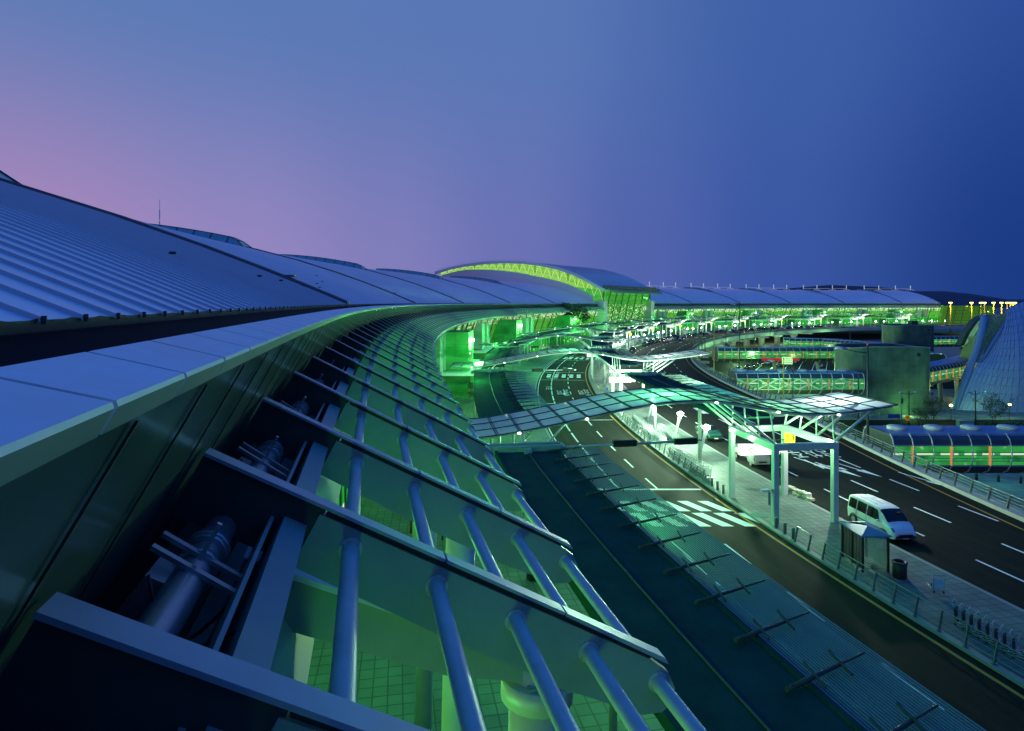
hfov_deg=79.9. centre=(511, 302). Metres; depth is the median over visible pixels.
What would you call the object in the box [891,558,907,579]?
litter bin
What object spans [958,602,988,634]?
luggage trolley
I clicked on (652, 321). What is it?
kerbside canopy
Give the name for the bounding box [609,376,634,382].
sign light box
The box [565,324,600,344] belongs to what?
kerbside canopy
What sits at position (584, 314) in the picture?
pine tree
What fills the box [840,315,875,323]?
kerbside canopy
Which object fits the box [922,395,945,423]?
broadleaf tree
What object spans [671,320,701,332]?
island canopy
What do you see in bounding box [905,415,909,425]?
letter sign
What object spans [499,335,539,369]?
kerbside canopy
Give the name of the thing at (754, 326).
street lamp
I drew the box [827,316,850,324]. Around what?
island canopy
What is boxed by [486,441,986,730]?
kerbside canopy
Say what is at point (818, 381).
covered walkway
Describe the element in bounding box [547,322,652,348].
wavy glass canopy
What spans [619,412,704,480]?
guard rail
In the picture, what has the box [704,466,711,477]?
luggage trolley
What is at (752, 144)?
sky
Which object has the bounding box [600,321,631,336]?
kerbside canopy
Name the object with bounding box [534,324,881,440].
terminal pavement
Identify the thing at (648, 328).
wavy glass canopy
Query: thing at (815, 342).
covered walkway
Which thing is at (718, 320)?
island canopy
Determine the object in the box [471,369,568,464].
kerbside canopy
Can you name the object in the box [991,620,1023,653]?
luggage trolley
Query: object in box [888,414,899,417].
road sign
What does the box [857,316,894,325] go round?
island canopy
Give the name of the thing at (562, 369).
traffic signal
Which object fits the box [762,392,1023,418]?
plaza
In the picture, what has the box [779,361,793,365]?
road sign
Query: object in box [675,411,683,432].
cone floodlight
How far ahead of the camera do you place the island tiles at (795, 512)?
37.88 m
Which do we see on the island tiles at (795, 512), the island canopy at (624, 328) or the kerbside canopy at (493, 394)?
the island canopy at (624, 328)
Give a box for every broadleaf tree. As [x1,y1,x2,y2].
[467,381,473,396]
[906,406,929,425]
[917,407,935,424]
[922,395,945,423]
[972,392,1017,422]
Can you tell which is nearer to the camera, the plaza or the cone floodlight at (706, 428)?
the cone floodlight at (706, 428)
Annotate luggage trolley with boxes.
[700,463,706,474]
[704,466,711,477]
[926,574,945,593]
[951,599,981,627]
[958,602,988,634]
[966,607,998,639]
[974,611,1002,642]
[982,615,1011,647]
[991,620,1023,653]
[999,624,1023,655]
[1008,629,1023,658]
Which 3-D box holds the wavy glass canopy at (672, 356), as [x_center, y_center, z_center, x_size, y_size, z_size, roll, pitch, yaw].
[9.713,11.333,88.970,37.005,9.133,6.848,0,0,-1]
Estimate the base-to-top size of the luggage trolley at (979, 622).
1.075 m
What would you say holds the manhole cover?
on the island tiles at (795, 512)
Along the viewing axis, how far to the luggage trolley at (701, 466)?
56.36 m
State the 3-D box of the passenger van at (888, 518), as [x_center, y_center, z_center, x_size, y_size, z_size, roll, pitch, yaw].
[25.854,14.991,42.865,2.240,2.015,4.830,0,0,-6]
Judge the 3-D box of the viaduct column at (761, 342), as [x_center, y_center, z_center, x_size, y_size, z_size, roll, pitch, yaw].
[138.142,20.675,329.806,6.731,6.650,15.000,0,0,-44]
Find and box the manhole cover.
[750,512,767,517]
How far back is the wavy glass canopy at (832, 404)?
45.06 m
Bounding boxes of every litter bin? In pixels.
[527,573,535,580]
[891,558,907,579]
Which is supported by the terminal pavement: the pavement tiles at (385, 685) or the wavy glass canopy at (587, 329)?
the pavement tiles at (385, 685)
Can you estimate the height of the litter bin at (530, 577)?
0.940 m
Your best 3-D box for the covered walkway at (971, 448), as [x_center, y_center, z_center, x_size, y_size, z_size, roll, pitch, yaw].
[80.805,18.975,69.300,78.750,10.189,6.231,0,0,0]
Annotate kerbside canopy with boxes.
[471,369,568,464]
[479,346,524,368]
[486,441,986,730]
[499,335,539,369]
[528,329,569,350]
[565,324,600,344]
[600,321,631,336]
[630,319,664,333]
[709,317,742,328]
[745,316,785,325]
[787,315,828,325]
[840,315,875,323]
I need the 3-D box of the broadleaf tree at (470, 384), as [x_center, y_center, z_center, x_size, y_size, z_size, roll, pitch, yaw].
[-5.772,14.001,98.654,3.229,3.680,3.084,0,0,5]
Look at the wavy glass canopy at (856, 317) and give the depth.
420.70 m
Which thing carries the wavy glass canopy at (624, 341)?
on the island tiles at (795, 512)
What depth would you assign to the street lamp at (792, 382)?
117.95 m
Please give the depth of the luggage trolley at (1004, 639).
27.68 m
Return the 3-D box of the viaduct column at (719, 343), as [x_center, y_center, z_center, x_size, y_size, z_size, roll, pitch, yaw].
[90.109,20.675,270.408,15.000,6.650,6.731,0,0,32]
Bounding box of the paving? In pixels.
[936,473,1023,500]
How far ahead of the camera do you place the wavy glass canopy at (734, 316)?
352.79 m
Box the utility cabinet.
[956,420,973,425]
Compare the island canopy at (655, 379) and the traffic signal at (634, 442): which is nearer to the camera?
the traffic signal at (634, 442)
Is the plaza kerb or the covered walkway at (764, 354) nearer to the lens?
the plaza kerb
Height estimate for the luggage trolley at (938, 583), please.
1.075 m
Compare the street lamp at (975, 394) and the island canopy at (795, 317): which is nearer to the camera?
the street lamp at (975, 394)
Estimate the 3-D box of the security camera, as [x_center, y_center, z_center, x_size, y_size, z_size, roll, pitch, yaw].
[18.380,13.845,43.595,1.250,1.110,0.320,0,0,-8]
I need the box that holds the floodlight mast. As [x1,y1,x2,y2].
[949,302,951,335]
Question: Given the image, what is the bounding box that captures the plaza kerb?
[821,419,1023,419]
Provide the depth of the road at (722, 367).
177.15 m
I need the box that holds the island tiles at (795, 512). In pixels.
[590,324,1023,678]
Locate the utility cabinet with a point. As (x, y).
(959, 422)
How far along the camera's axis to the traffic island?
35.79 m
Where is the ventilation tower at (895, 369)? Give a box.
[834,343,929,413]
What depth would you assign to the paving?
81.09 m
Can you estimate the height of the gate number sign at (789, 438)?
0.940 m
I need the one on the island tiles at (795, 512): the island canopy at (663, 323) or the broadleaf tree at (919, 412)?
the island canopy at (663, 323)
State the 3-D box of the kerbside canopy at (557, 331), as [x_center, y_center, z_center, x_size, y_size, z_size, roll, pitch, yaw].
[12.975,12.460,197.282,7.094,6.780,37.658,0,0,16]
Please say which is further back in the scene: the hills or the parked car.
the hills
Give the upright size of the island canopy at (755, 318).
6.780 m
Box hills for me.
[774,285,1023,307]
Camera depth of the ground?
421.99 m
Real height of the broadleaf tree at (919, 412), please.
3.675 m
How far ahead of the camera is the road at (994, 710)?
42.00 m
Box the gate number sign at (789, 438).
[785,432,794,442]
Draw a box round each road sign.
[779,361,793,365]
[782,357,791,369]
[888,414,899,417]
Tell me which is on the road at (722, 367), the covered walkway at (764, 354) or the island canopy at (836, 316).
the covered walkway at (764, 354)
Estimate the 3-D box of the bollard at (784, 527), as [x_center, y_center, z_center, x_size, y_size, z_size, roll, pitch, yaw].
[18.745,15.475,41.959,0.220,0.760,0.220,0,0,0]
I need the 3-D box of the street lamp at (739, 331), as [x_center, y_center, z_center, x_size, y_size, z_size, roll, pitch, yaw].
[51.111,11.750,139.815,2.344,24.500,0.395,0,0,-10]
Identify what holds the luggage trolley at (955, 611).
on the island tiles at (795, 512)
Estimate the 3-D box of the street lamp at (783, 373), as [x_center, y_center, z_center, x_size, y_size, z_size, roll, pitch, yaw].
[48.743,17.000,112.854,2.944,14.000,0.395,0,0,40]
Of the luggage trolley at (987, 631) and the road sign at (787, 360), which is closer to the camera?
the luggage trolley at (987, 631)
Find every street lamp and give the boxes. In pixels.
[731,301,739,368]
[751,309,754,343]
[768,357,783,398]
[778,370,793,397]
[835,341,868,443]
[840,375,858,425]
[899,391,918,425]
[965,391,985,424]
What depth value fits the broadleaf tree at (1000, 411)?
118.60 m
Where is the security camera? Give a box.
[760,489,773,504]
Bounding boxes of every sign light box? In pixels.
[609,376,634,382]
[738,439,786,455]
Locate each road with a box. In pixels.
[538,324,1023,730]
[699,353,1023,439]
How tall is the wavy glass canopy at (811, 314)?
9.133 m
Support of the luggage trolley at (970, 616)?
on the island tiles at (795, 512)
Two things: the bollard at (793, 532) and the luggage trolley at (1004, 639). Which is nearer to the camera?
the luggage trolley at (1004, 639)
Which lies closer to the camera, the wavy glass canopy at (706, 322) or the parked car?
the parked car
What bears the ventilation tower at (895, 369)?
on the plaza
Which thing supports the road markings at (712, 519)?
on the road at (994, 710)
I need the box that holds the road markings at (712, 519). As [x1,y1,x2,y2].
[538,324,1023,730]
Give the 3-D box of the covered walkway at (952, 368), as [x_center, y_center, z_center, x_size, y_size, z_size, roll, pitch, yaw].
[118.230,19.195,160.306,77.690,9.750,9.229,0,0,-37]
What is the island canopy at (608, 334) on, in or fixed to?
on the island tiles at (795, 512)
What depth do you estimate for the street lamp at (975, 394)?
118.65 m
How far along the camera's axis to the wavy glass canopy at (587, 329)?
173.04 m
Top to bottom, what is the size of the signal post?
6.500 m
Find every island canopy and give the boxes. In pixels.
[590,336,619,369]
[590,348,652,390]
[598,331,627,347]
[616,326,648,336]
[625,372,792,462]
[642,322,672,337]
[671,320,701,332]
[703,319,735,329]
[742,317,769,328]
[777,317,808,325]
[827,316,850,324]
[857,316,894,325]
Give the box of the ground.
[703,308,1023,510]
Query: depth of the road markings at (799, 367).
228.06 m
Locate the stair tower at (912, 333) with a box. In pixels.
[882,321,933,351]
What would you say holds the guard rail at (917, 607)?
on the traffic island
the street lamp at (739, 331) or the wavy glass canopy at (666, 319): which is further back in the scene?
the wavy glass canopy at (666, 319)
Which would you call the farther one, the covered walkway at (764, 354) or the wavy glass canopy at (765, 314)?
the wavy glass canopy at (765, 314)
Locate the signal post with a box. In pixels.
[901,393,902,424]
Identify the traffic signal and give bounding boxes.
[508,368,575,371]
[566,437,701,447]
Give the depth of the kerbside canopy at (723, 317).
374.68 m
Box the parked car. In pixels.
[695,424,722,439]
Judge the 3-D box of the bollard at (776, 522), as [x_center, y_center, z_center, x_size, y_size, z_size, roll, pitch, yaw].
[18.590,15.475,43.010,0.220,0.760,0.220,0,0,0]
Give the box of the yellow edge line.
[585,338,1023,698]
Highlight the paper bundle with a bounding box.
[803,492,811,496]
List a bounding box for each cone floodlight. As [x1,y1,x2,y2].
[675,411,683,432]
[701,425,709,451]
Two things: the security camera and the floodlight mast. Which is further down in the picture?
the security camera
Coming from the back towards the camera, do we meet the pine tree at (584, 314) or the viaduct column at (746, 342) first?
the viaduct column at (746, 342)
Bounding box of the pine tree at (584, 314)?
[561,302,591,325]
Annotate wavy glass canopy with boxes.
[450,348,712,415]
[468,387,899,525]
[479,333,654,376]
[517,326,643,359]
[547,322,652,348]
[588,319,672,340]
[619,317,696,336]
[657,315,725,332]
[700,314,758,329]
[746,313,792,326]
[788,313,828,324]
[829,312,873,325]
[873,312,917,323]
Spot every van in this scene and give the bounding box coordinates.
[735,443,770,466]
[847,494,915,539]
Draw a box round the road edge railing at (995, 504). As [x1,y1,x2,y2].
[690,324,1023,521]
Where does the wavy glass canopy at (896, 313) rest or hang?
on the pavement tiles at (385, 685)
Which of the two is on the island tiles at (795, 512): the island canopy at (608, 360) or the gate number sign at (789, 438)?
the island canopy at (608, 360)
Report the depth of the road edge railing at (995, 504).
66.02 m
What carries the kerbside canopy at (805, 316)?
on the pavement tiles at (385, 685)
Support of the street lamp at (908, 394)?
on the road at (722, 367)
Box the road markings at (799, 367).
[756,361,855,433]
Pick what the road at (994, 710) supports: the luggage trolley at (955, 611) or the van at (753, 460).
the van at (753, 460)
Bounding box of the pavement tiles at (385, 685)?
[307,323,959,730]
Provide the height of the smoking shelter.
2.420 m
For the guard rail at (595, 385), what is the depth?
112.03 m
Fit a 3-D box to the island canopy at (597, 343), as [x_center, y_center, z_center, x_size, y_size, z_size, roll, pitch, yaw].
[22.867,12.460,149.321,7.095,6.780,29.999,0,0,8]
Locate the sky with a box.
[0,0,1023,298]
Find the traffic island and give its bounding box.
[588,324,1023,687]
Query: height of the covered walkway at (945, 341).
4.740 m
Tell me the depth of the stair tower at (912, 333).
232.01 m
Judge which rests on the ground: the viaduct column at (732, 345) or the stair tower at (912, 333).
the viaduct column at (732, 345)
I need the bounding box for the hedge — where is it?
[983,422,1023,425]
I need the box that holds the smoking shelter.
[839,521,891,571]
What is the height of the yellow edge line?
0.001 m
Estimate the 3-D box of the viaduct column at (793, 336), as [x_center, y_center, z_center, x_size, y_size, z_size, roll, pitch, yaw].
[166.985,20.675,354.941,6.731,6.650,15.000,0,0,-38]
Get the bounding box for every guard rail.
[590,375,602,393]
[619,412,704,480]
[793,526,1023,683]
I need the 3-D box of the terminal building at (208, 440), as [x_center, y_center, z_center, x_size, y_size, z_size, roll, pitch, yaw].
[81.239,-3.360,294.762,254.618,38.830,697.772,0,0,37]
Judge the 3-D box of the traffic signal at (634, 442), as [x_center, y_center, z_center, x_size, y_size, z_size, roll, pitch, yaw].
[7.871,9.150,39.960,9.503,0.420,0.504,0,0,-9]
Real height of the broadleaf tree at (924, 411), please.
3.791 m
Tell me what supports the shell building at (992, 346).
on the ground
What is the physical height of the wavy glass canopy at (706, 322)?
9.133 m
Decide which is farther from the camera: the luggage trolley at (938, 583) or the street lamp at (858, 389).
the street lamp at (858, 389)
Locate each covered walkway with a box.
[712,346,833,369]
[726,369,864,417]
[783,337,946,386]
[862,424,1023,473]
[930,355,976,401]
[934,336,960,346]
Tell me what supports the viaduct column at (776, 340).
on the ground
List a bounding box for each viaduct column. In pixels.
[704,342,733,356]
[729,338,755,346]
[743,336,768,345]
[758,335,782,346]
[774,334,797,344]
[790,333,812,337]
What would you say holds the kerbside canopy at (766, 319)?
on the pavement tiles at (385, 685)
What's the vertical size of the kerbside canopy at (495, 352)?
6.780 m
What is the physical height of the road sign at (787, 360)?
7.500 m
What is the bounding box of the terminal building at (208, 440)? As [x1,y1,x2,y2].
[0,170,992,730]
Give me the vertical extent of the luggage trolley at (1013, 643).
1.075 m
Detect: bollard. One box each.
[774,517,777,528]
[783,522,786,533]
[792,527,794,539]
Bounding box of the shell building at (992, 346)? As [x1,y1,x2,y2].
[950,302,1023,411]

